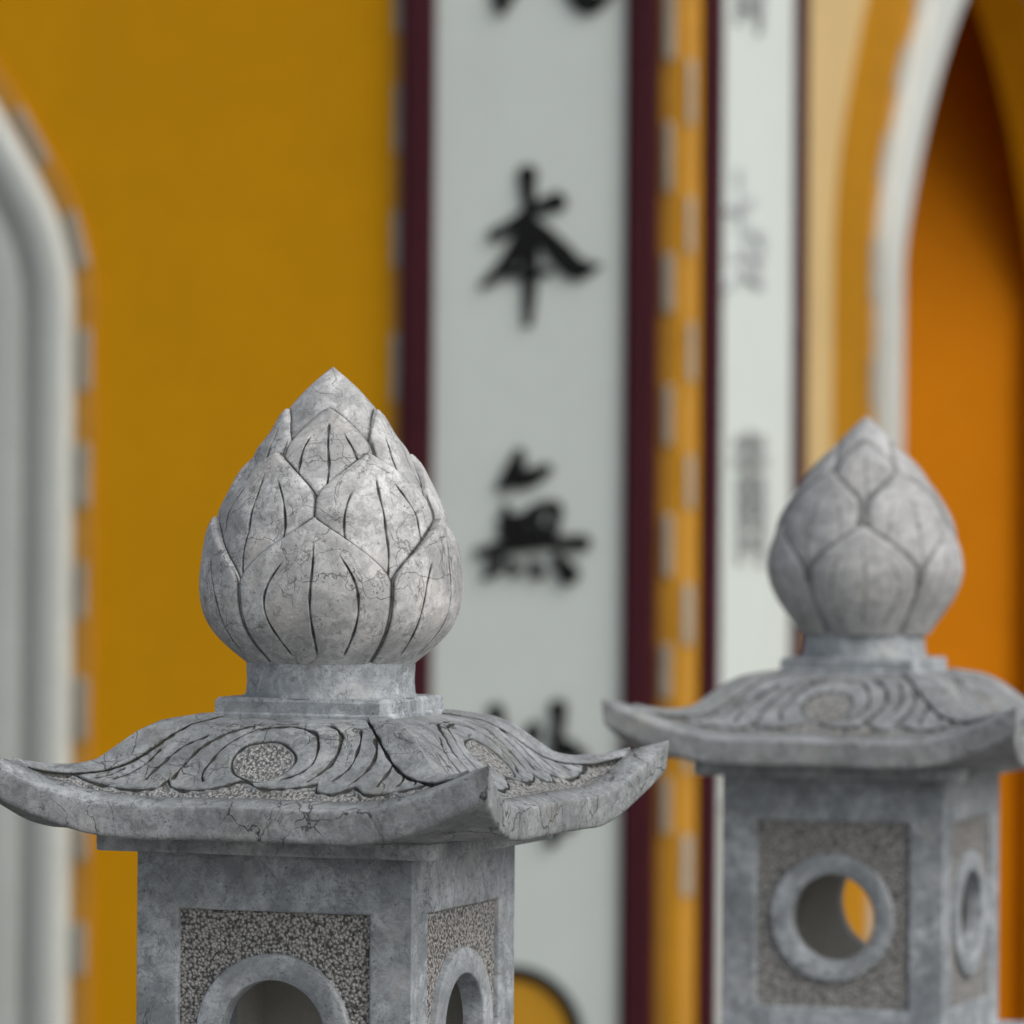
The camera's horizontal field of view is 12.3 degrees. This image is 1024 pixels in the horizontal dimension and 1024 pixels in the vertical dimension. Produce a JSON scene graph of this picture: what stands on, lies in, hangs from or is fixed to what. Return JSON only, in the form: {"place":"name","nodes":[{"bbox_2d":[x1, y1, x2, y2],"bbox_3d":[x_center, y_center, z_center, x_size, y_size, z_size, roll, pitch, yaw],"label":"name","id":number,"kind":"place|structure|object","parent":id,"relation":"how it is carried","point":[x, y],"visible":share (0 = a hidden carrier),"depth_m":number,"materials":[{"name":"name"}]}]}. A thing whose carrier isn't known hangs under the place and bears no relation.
{"place":"outdoors","nodes":[
{"label":"outdoors","id":0,"kind":"place"},
{"bbox_2d":[0,367,668,1023],"bbox_3d":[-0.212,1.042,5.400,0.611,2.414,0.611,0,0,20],"label":"stone lantern","id":1,"kind":"object","parent":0,"point":[330,817],"visible":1,"depth_m":5.27,"materials":[{"name":"grey stone"}]},
{"bbox_2d":[0,0,1023,1023],"bbox_3d":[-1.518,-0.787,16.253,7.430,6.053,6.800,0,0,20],"label":"temple building","id":2,"kind":"structure","parent":0,"point":[198,243],"depth_m":12.55,"materials":[{"name":"yellow paint"}]},
{"bbox_2d":[398,0,660,1023],"bbox_3d":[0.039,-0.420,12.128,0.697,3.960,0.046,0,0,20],"label":"couplet board","id":3,"kind":"object","parent":2,"relation":"attached to","point":[528,380],"visible":0.69,"depth_m":12.11,"materials":[{"name":"white wood"}]},
{"bbox_2d":[695,0,809,1023],"bbox_3d":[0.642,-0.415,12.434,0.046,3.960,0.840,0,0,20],"label":"couplet board","id":4,"kind":"object","parent":2,"relation":"attached to","point":[754,265],"visible":0.7,"depth_m":12.34,"materials":[{"name":"white wood"}]},
{"bbox_2d":[601,416,1023,1023],"bbox_3d":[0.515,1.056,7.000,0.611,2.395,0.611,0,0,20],"label":"stone lantern","id":5,"kind":"object","parent":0,"point":[869,746],"visible":1,"depth_m":6.87,"materials":[{"name":"grey stone"}]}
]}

